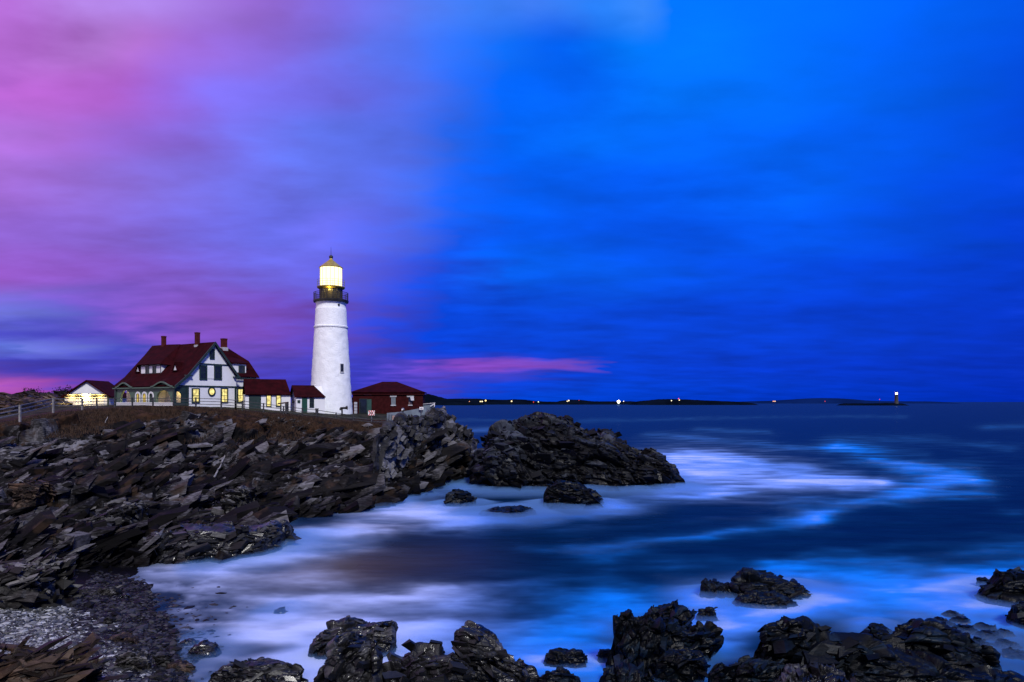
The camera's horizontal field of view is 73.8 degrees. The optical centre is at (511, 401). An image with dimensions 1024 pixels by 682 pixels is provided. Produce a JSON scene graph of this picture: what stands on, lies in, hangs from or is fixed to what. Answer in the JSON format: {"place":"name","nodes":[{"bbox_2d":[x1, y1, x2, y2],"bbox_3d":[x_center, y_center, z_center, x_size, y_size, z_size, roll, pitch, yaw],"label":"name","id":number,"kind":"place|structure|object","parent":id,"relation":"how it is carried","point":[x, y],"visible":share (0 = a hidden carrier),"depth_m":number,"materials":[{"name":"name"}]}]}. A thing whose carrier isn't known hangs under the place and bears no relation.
{"place":"outdoors","nodes":[
{"label":"outdoors","id":0,"kind":"place"},
{"bbox_2d":[0,405,452,675],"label":"headland","id":1,"kind":"structure","parent":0,"point":[38,430],"depth_m":73.64,"materials":[{"name":"stone"}]},
{"bbox_2d":[0,390,72,414],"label":"rock knoll","id":2,"kind":"structure","parent":1,"relation":"on","point":[17,399],"depth_m":101.16,"materials":[{"name":"stone"}]},
{"bbox_2d":[0,398,82,421],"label":"rail fence","id":3,"kind":"object","parent":1,"relation":"on","point":[20,408],"visible":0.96,"depth_m":76.19,"materials":[{"name":"grey wood"}]},
{"bbox_2d":[0,552,83,609],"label":"rock outcrop","id":4,"kind":"object","parent":1,"relation":"on","point":[46,581],"visible":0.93,"depth_m":34.33,"materials":[{"name":"stone"}]},
{"bbox_2d":[0,632,122,681],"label":"rock outcrop","id":5,"kind":"object","parent":1,"relation":"on","point":[21,662],"visible":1,"depth_m":22.41,"materials":[{"name":"stone"}]},
{"bbox_2d":[52,385,70,392],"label":"tree","id":6,"kind":"object","parent":1,"relation":"on","point":[65,390],"visible":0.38,"depth_m":129.87,"materials":[{"name":"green plant"}]},
{"bbox_2d":[61,380,126,405],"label":"garage","id":7,"kind":"structure","parent":1,"relation":"on","point":[88,390],"depth_m":110.44,"materials":[{"name":"beige paint"}]},
{"bbox_2d":[67,399,75,404],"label":"garage door","id":8,"kind":"structure","parent":7,"relation":"in","point":[73,401],"depth_m":110.13,"materials":[{"name":"beige paint"}]},
{"bbox_2d":[79,398,92,405],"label":"garage door","id":9,"kind":"structure","parent":7,"relation":"in","point":[86,402],"depth_m":110.37,"materials":[{"name":"beige paint"}]},
{"bbox_2d":[69,571,223,681],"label":"shingle","id":10,"kind":"object","parent":1,"relation":"on","point":[150,635],"visible":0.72,"depth_m":32.54,"materials":[{"name":"gravel"}]},
{"bbox_2d":[0,605,121,680],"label":"pebbles","id":11,"kind":"object","parent":10,"relation":"on","point":[52,629],"visible":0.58,"depth_m":30.86,"materials":[{"name":"gravel"}]},
{"bbox_2d":[102,616,116,624],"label":"boulder","id":12,"kind":"object","parent":11,"relation":"on","point":[109,620],"visible":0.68,"depth_m":32.16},
{"bbox_2d":[77,585,102,594],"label":"boulder","id":13,"kind":"object","parent":10,"relation":"on","point":[90,589],"visible":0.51,"depth_m":37.50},
{"bbox_2d":[98,584,122,595],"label":"boulder","id":14,"kind":"object","parent":10,"relation":"on","point":[112,589],"visible":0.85,"depth_m":37.65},
{"bbox_2d":[104,632,138,643],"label":"boulder","id":15,"kind":"object","parent":10,"relation":"on","point":[126,637],"visible":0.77,"depth_m":29.79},
{"bbox_2d":[95,654,155,681],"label":"pebbles","id":16,"kind":"object","parent":10,"relation":"on","point":[133,675],"visible":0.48,"depth_m":26.48,"materials":[{"name":"gravel"}]},
{"bbox_2d":[119,593,132,598],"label":"boulder","id":17,"kind":"object","parent":10,"relation":"on","point":[126,595],"visible":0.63,"depth_m":37.20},
{"bbox_2d":[114,647,153,670],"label":"boulder","id":18,"kind":"object","parent":10,"relation":"on","point":[135,658],"visible":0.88,"depth_m":26.93,"materials":[{"name":"stone"}]},
{"bbox_2d":[144,672,174,680],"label":"boulder","id":19,"kind":"object","parent":10,"relation":"on","point":[158,676],"visible":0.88,"depth_m":26.21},
{"bbox_2d":[152,652,174,665],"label":"boulder","id":20,"kind":"object","parent":10,"relation":"on","point":[164,659],"visible":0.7,"depth_m":27.80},
{"bbox_2d":[165,660,195,673],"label":"boulder","id":21,"kind":"object","parent":10,"relation":"on","point":[186,666],"visible":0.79,"depth_m":27.58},
{"bbox_2d":[178,638,199,645],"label":"boulder","id":22,"kind":"object","parent":10,"relation":"on","point":[189,642],"visible":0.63,"depth_m":30.77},
{"bbox_2d":[187,639,221,658],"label":"boulder","id":23,"kind":"object","parent":10,"relation":"on","point":[206,648],"visible":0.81,"depth_m":29.36,"materials":[{"name":"stone"}]},
{"bbox_2d":[81,397,236,408],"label":"rail fence","id":24,"kind":"object","parent":1,"relation":"on","point":[115,398],"visible":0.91,"depth_m":87.85,"materials":[{"name":"grey wood"}]},
{"bbox_2d":[112,332,259,407],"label":"keepers house","id":25,"kind":"structure","parent":1,"relation":"on","point":[214,371],"depth_m":97.12,"materials":[{"name":"white paint"}]},
{"bbox_2d":[145,366,148,373],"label":"window","id":26,"kind":"structure","parent":25,"relation":"in","point":[146,367],"depth_m":98.69,"materials":[{"name":"grey glass"}]},
{"bbox_2d":[152,366,155,373],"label":"window","id":27,"kind":"structure","parent":25,"relation":"in","point":[153,367],"depth_m":97.74,"materials":[{"name":"grey glass"}]},
{"bbox_2d":[192,388,199,402],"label":"window","id":28,"kind":"structure","parent":25,"relation":"in","point":[195,391],"depth_m":94.31,"materials":[{"name":"yellow"}]},
{"bbox_2d":[199,365,206,379],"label":"window","id":29,"kind":"structure","parent":25,"relation":"in","point":[202,368],"depth_m":95.25,"materials":[{"name":"black glass"}]},
{"bbox_2d":[208,387,215,395],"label":"oval window","id":30,"kind":"structure","parent":25,"relation":"in","point":[211,391],"depth_m":96.38,"materials":[{"name":"yellow"}]},
{"bbox_2d":[210,349,214,358],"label":"window","id":31,"kind":"structure","parent":25,"relation":"in","point":[212,353],"depth_m":96.52,"materials":[{"name":"black glass"}]},
{"bbox_2d":[214,365,221,379],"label":"window","id":32,"kind":"structure","parent":25,"relation":"in","point":[217,368],"depth_m":97.22,"materials":[{"name":"black glass"}]},
{"bbox_2d":[221,388,227,402],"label":"window","id":33,"kind":"structure","parent":25,"relation":"in","point":[224,391],"depth_m":98.12,"materials":[{"name":"yellow"}]},
{"bbox_2d":[237,388,242,402],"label":"window","id":34,"kind":"structure","parent":25,"relation":"in","point":[239,390],"depth_m":101.28,"materials":[{"name":"yellow"}]},
{"bbox_2d":[238,365,244,372],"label":"window","id":35,"kind":"structure","parent":25,"relation":"in","point":[241,369],"depth_m":101.87,"materials":[{"name":"grey glass"}]},
{"bbox_2d":[0,405,382,447],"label":"scrub","id":36,"kind":"object","parent":1,"relation":"on","point":[122,416],"visible":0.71,"depth_m":84.25,"materials":[{"name":"brown plant"}]},
{"bbox_2d":[168,586,250,679],"bbox_3d":[-14.708,10.925,34.395,4.829,0.474,18.924,0,0,-26],"label":"shingle","id":37,"kind":"object","parent":1,"relation":"on","point":[172,643],"visible":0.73,"depth_m":31.84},
{"bbox_2d":[137,519,301,563],"bbox_3d":[-20.727,10.260,48.646,11.428,3.440,4.817,0,0,-26],"label":"rock ledge","id":38,"kind":"object","parent":1,"relation":"on","point":[186,543],"visible":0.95,"depth_m":47.11,"materials":[{"name":"stone"}]},
{"bbox_2d":[0,410,473,573],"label":"rock slope","id":39,"kind":"structure","parent":1,"relation":"on","point":[81,539],"depth_m":66.69,"materials":[{"name":"stone"}]},
{"bbox_2d":[7,479,57,507],"bbox_3d":[-35.926,6.769,51.174,2.173,1.939,3.331,0,0,0],"label":"rock block","id":40,"kind":"object","parent":39,"relation":"on","point":[29,493],"visible":1,"depth_m":50.24,"materials":[{"name":"stone"}]},
{"bbox_2d":[86,499,148,526],"bbox_3d":[-28.910,8.613,49.748,2.741,2.689,5.222,0,0,0],"label":"rock block","id":41,"kind":"object","parent":39,"relation":"on","point":[131,512],"visible":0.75,"depth_m":49.59,"materials":[{"name":"stone"}]},
{"bbox_2d":[219,485,256,512],"bbox_3d":[-24.533,8.648,61.089,2.772,2.362,3.911,0,0,0],"label":"rock block","id":42,"kind":"object","parent":39,"relation":"on","point":[238,496],"visible":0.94,"depth_m":59.93,"materials":[{"name":"stone"}]},
{"bbox_2d":[242,379,290,410],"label":"annex","id":43,"kind":"object","parent":1,"relation":"on","point":[273,392],"visible":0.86,"depth_m":99.39,"materials":[{"name":"white paint"}]},
{"bbox_2d":[266,395,271,406],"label":"window","id":44,"kind":"structure","parent":43,"relation":"in","point":[268,397],"depth_m":98.98,"materials":[{"name":"yellow"}]},
{"bbox_2d":[276,395,280,406],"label":"window","id":45,"kind":"structure","parent":43,"relation":"in","point":[278,397],"depth_m":99.59,"materials":[{"name":"yellow"}]},
{"bbox_2d":[278,402,288,413],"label":"information stand","id":46,"kind":"object","parent":1,"relation":"on","point":[281,407],"visible":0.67,"depth_m":93.10,"materials":[{"name":"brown wood"}]},
{"bbox_2d":[235,400,353,419],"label":"rail fence","id":47,"kind":"object","parent":1,"relation":"on","point":[302,411],"visible":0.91,"depth_m":92.03,"materials":[{"name":"grey wood"}]},
{"bbox_2d":[290,385,325,412],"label":"entry shed","id":48,"kind":"structure","parent":1,"relation":"on","point":[306,397],"depth_m":100.11,"materials":[{"name":"white paint"}]},
{"bbox_2d":[302,398,306,412],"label":"door","id":49,"kind":"structure","parent":48,"relation":"in","point":[304,400],"depth_m":99.25,"materials":[{"name":"wood"}]},
{"bbox_2d":[309,398,313,407],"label":"window","id":50,"kind":"structure","parent":48,"relation":"in","point":[311,400],"depth_m":99.68,"materials":[{"name":"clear glass"}]},
{"bbox_2d":[311,255,352,413],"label":"lighthouse","id":51,"kind":"object","parent":1,"relation":"on","point":[330,374],"visible":0.91,"depth_m":103.90,"materials":[{"name":"paint"}]},
{"bbox_2d":[340,363,343,372],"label":"tower window","id":52,"kind":"structure","parent":51,"relation":"in","point":[341,365],"depth_m":104.01,"materials":[{"name":"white glass"}]},
{"bbox_2d":[339,406,347,414],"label":"signal horn","id":53,"kind":"object","parent":1,"relation":"on","point":[342,408],"visible":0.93,"depth_m":97.90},
{"bbox_2d":[354,402,356,412],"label":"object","id":54,"kind":"object","parent":1,"relation":"on","point":[355,407],"visible":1,"depth_m":107.52,"materials":[{"name":"stone"}]},
{"bbox_2d":[353,416,388,422],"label":"rail fence","id":55,"kind":"object","parent":1,"relation":"on","point":[371,421],"visible":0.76,"depth_m":94.47,"materials":[{"name":"wood"}]},
{"bbox_2d":[368,410,374,414],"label":"barrier sign","id":56,"kind":"object","parent":1,"relation":"on","point":[371,412],"visible":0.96,"depth_m":94.94,"materials":[{"name":"white metal"}]},
{"bbox_2d":[351,382,426,413],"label":"brick building","id":57,"kind":"structure","parent":1,"relation":"on","point":[384,397],"depth_m":110.54,"materials":[{"name":"red"}]},
{"bbox_2d":[359,399,366,413],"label":"door","id":58,"kind":"structure","parent":57,"relation":"in","point":[362,402],"depth_m":110.13,"materials":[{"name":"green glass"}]},
{"bbox_2d":[367,399,370,413],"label":"open door","id":59,"kind":"structure","parent":57,"relation":"in","point":[368,400],"depth_m":110.10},
{"bbox_2d":[391,397,395,405],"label":"window","id":60,"kind":"structure","parent":57,"relation":"in","point":[393,399],"depth_m":110.56,"materials":[{"name":"glass"}]},
{"bbox_2d":[408,397,413,405],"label":"window","id":61,"kind":"structure","parent":57,"relation":"in","point":[411,399],"depth_m":110.75,"materials":[{"name":"white glass"}]},
{"bbox_2d":[387,408,425,420],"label":"concrete wall","id":62,"kind":"structure","parent":1,"relation":"on","point":[413,412],"depth_m":97.00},
{"bbox_2d":[371,406,479,484],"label":"rock spur","id":63,"kind":"structure","parent":1,"relation":"on","point":[399,438],"depth_m":84.23,"materials":[{"name":"stone"}]},
{"bbox_2d":[423,403,434,410],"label":"parapet","id":64,"kind":"structure","parent":1,"relation":"on","point":[428,406],"depth_m":112.00,"materials":[{"name":"concrete"}]},
{"bbox_2d":[290,394,482,404],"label":"hill","id":65,"kind":"structure","parent":0,"point":[430,398],"depth_m":2237.51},
{"bbox_2d":[442,402,479,404],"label":"shore","id":66,"kind":"structure","parent":0,"point":[460,403],"depth_m":2106.53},
{"bbox_2d":[0,0,1023,401],"label":"sky","id":67,"kind":"structure","parent":0,"point":[533,200],"materials":[{"name":"blue"}]},
{"bbox_2d":[451,398,634,404],"bbox_3d":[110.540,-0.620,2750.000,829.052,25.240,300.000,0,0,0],"label":"hill","id":68,"kind":"structure","parent":0,"point":[525,402],"depth_m":2635.00,"materials":[{"name":"black"}]},
{"bbox_2d":[129,402,1023,681],"bbox_3d":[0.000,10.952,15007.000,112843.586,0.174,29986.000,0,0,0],"label":"sea","id":69,"kind":"structure","parent":0,"point":[855,518],"depth_m":52.12,"materials":[{"name":"liquid"}]},
{"bbox_2d":[208,657,308,681],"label":"rock","id":70,"kind":"object","parent":69,"relation":"in","point":[262,669],"visible":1,"depth_m":25.72,"materials":[{"name":"stone"}]},
{"bbox_2d":[273,606,287,613],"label":"boulder","id":71,"kind":"object","parent":69,"relation":"in","point":[281,610],"visible":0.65,"depth_m":35.23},
{"bbox_2d":[314,632,382,681],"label":"rock","id":72,"kind":"object","parent":69,"relation":"in","point":[353,656],"visible":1,"depth_m":24.35,"materials":[{"name":"stone"}]},
{"bbox_2d":[308,615,397,659],"bbox_3d":[-6.860,10.647,29.822,3.815,2.264,2.917,0,0,0],"label":"rock","id":73,"kind":"object","parent":69,"relation":"in","point":[382,634],"visible":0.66,"depth_m":29.32,"materials":[{"name":"stone"}]},
{"bbox_2d":[382,639,474,681],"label":"rock","id":74,"kind":"object","parent":69,"relation":"in","point":[430,661],"visible":1,"depth_m":24.72,"materials":[{"name":"stone"}]},
{"bbox_2d":[443,489,476,506],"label":"rock","id":75,"kind":"object","parent":69,"relation":"in","point":[456,497],"visible":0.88,"depth_m":71.24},
{"bbox_2d":[451,620,538,681],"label":"rock","id":76,"kind":"object","parent":69,"relation":"in","point":[482,652],"visible":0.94,"depth_m":25.34,"materials":[{"name":"stone"}]},
{"bbox_2d":[478,505,536,517],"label":"rock","id":77,"kind":"object","parent":69,"relation":"in","point":[514,511],"visible":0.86,"depth_m":65.65,"materials":[{"name":"stone"}]},
{"bbox_2d":[537,666,580,681],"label":"rock","id":78,"kind":"object","parent":69,"relation":"in","point":[560,674],"visible":1,"depth_m":25.64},
{"bbox_2d":[543,647,587,667],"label":"rock","id":79,"kind":"object","parent":69,"relation":"in","point":[568,658],"visible":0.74,"depth_m":28.04,"materials":[{"name":"stone"}]},
{"bbox_2d":[543,479,603,509],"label":"rock","id":80,"kind":"object","parent":69,"relation":"in","point":[565,494],"visible":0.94,"depth_m":70.17,"materials":[{"name":"stone"}]},
{"bbox_2d":[465,411,685,490],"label":"rock","id":81,"kind":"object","parent":69,"relation":"on","point":[536,451],"depth_m":85.65,"materials":[{"name":"stone"}]},
{"bbox_2d":[596,649,610,662],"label":"rock","id":82,"kind":"object","parent":69,"relation":"in","point":[602,655],"visible":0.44,"depth_m":28.52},
{"bbox_2d":[599,654,655,681],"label":"rock","id":83,"kind":"object","parent":69,"relation":"in","point":[625,670],"visible":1,"depth_m":25.10,"materials":[{"name":"stone"}]},
{"bbox_2d":[606,609,666,675],"bbox_3d":[5.000,10.148,27.486,2.443,3.463,1.547,0,0,12],"label":"rock","id":84,"kind":"object","parent":69,"relation":"in","point":[638,639],"visible":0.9,"depth_m":27.08,"materials":[{"name":"stone"}]},
{"bbox_2d":[646,599,697,630],"bbox_3d":[7.335,10.581,31.742,2.670,2.727,1.956,0,0,0],"label":"rock","id":85,"kind":"object","parent":69,"relation":"in","point":[681,614],"visible":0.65,"depth_m":31.34,"materials":[{"name":"stone"}]},
{"bbox_2d":[653,647,710,681],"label":"rock","id":86,"kind":"object","parent":69,"relation":"in","point":[686,664],"visible":1,"depth_m":26.34,"materials":[{"name":"stone"}]},
{"bbox_2d":[662,615,723,661],"bbox_3d":[7.572,10.567,29.309,3.138,2.877,1.905,0,0,0],"label":"rock","id":87,"kind":"object","parent":69,"relation":"in","point":[707,638],"visible":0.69,"depth_m":28.92,"materials":[{"name":"stone"}]},
{"bbox_2d":[696,607,718,621],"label":"rock","id":88,"kind":"object","parent":69,"relation":"in","point":[707,614],"visible":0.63,"depth_m":33.89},
{"bbox_2d":[699,578,732,598],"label":"rock","id":89,"kind":"object","parent":69,"relation":"in","point":[712,588],"visible":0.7,"depth_m":38.08,"materials":[{"name":"stone"}]},
{"bbox_2d":[708,655,785,681],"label":"rock","id":90,"kind":"object","parent":69,"relation":"in","point":[746,668],"visible":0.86,"depth_m":24.72,"materials":[{"name":"stone"}]},
{"bbox_2d":[732,590,799,608],"bbox_3d":[13.736,10.979,36.933,4.000,1.542,2.429,0,0,0],"label":"rock","id":91,"kind":"object","parent":69,"relation":"in","point":[772,599],"visible":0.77,"depth_m":36.14,"materials":[{"name":"stone"}]},
{"bbox_2d":[728,567,811,599],"bbox_3d":[14.651,10.580,38.658,5.236,2.438,3.196,0,0,0],"label":"rock","id":92,"kind":"object","parent":69,"relation":"in","point":[743,579],"visible":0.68,"depth_m":37.95,"materials":[{"name":"stone"}]},
{"bbox_2d":[773,657,856,681],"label":"rock","id":93,"kind":"object","parent":69,"relation":"in","point":[813,670],"visible":1,"depth_m":24.17,"materials":[{"name":"stone"}]},
{"bbox_2d":[753,615,899,671],"bbox_3d":[11.649,9.977,25.787,5.686,3.640,2.708,0,0,0],"label":"rock","id":94,"kind":"object","parent":69,"relation":"in","point":[802,639],"visible":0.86,"depth_m":25.49,"materials":[{"name":"stone"}]},
{"bbox_2d":[838,403,908,405],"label":"reef","id":95,"kind":"object","parent":69,"relation":"in","point":[871,404],"visible":0.96,"depth_m":1987.15},
{"bbox_2d":[894,391,898,403],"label":"ledge lighthouse","id":96,"kind":"object","parent":95,"relation":"on","point":[896,401],"visible":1,"depth_m":1996.97,"materials":[{"name":"grey stone"}]},
{"bbox_2d":[864,622,892,633],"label":"rock","id":97,"kind":"object","parent":69,"relation":"in","point":[877,625],"visible":0.29,"depth_m":32.26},
{"bbox_2d":[860,618,1001,671],"bbox_3d":[17.095,10.553,27.827,5.808,3.297,2.580,0,0,7],"label":"rock","id":98,"kind":"object","parent":69,"relation":"in","point":[944,640],"visible":0.58,"depth_m":27.40,"materials":[{"name":"stone"}]},
{"bbox_2d":[844,644,1023,681],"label":"rock","id":99,"kind":"object","parent":69,"relation":"in","point":[921,665],"visible":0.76,"depth_m":25.59,"materials":[{"name":"stone"}]},
{"bbox_2d":[933,616,954,626],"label":"surf stone","id":100,"kind":"object","parent":69,"relation":"in","point":[942,619],"visible":0.31,"depth_m":33.48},
{"bbox_2d":[941,610,963,617],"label":"surf stone","id":101,"kind":"object","parent":69,"relation":"in","point":[950,613],"visible":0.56,"depth_m":34.71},
{"bbox_2d":[949,616,970,624],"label":"surf stone","id":102,"kind":"object","parent":69,"relation":"in","point":[963,620],"visible":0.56,"depth_m":33.72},
{"bbox_2d":[953,624,978,634],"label":"surf stone","id":103,"kind":"object","parent":69,"relation":"in","point":[970,629],"visible":0.43,"depth_m":32.36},
{"bbox_2d":[975,577,989,586],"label":"rock","id":104,"kind":"object","parent":69,"relation":"in","point":[982,580],"visible":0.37,"depth_m":40.12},
{"bbox_2d":[972,636,993,645],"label":"surf stone","id":105,"kind":"object","parent":69,"relation":"in","point":[980,641],"visible":0.32,"depth_m":30.69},
{"bbox_2d":[974,622,997,630],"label":"surf stone","id":106,"kind":"object","parent":69,"relation":"in","point":[981,626],"visible":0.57,"depth_m":32.78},
{"bbox_2d":[974,630,1003,640],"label":"surf stone","id":107,"kind":"object","parent":69,"relation":"in","point":[988,635],"visible":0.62,"depth_m":31.54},
{"bbox_2d":[974,566,1023,606],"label":"rock","id":108,"kind":"object","parent":69,"relation":"in","point":[1003,588],"visible":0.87,"depth_m":36.78,"materials":[{"name":"stone"}]},
{"bbox_2d":[993,628,1014,637],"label":"surf stone","id":109,"kind":"object","parent":69,"relation":"in","point":[1006,633],"visible":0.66,"depth_m":31.90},
{"bbox_2d":[993,638,1022,648],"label":"surf stone","id":110,"kind":"object","parent":69,"relation":"in","point":[1000,643],"visible":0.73,"depth_m":30.44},
{"bbox_2d":[1001,647,1023,659],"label":"surf stone","id":111,"kind":"object","parent":69,"relation":"in","point":[1010,653],"visible":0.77,"depth_m":29.23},
{"bbox_2d":[1005,600,1023,628],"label":"rock","id":112,"kind":"object","parent":69,"relation":"in","point":[1015,616],"visible":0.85,"depth_m":33.04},
{"bbox_2d":[629,399,756,404],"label":"island shore","id":113,"kind":"structure","parent":0,"point":[676,402],"depth_m":2324.10,"materials":[{"name":"black"}]},
{"bbox_2d":[742,398,961,403],"bbox_3d":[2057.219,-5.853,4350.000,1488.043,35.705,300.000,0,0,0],"label":"island shore","id":114,"kind":"structure","parent":0,"point":[819,401],"depth_m":4231.95,"materials":[{"name":"black"}]}
]}

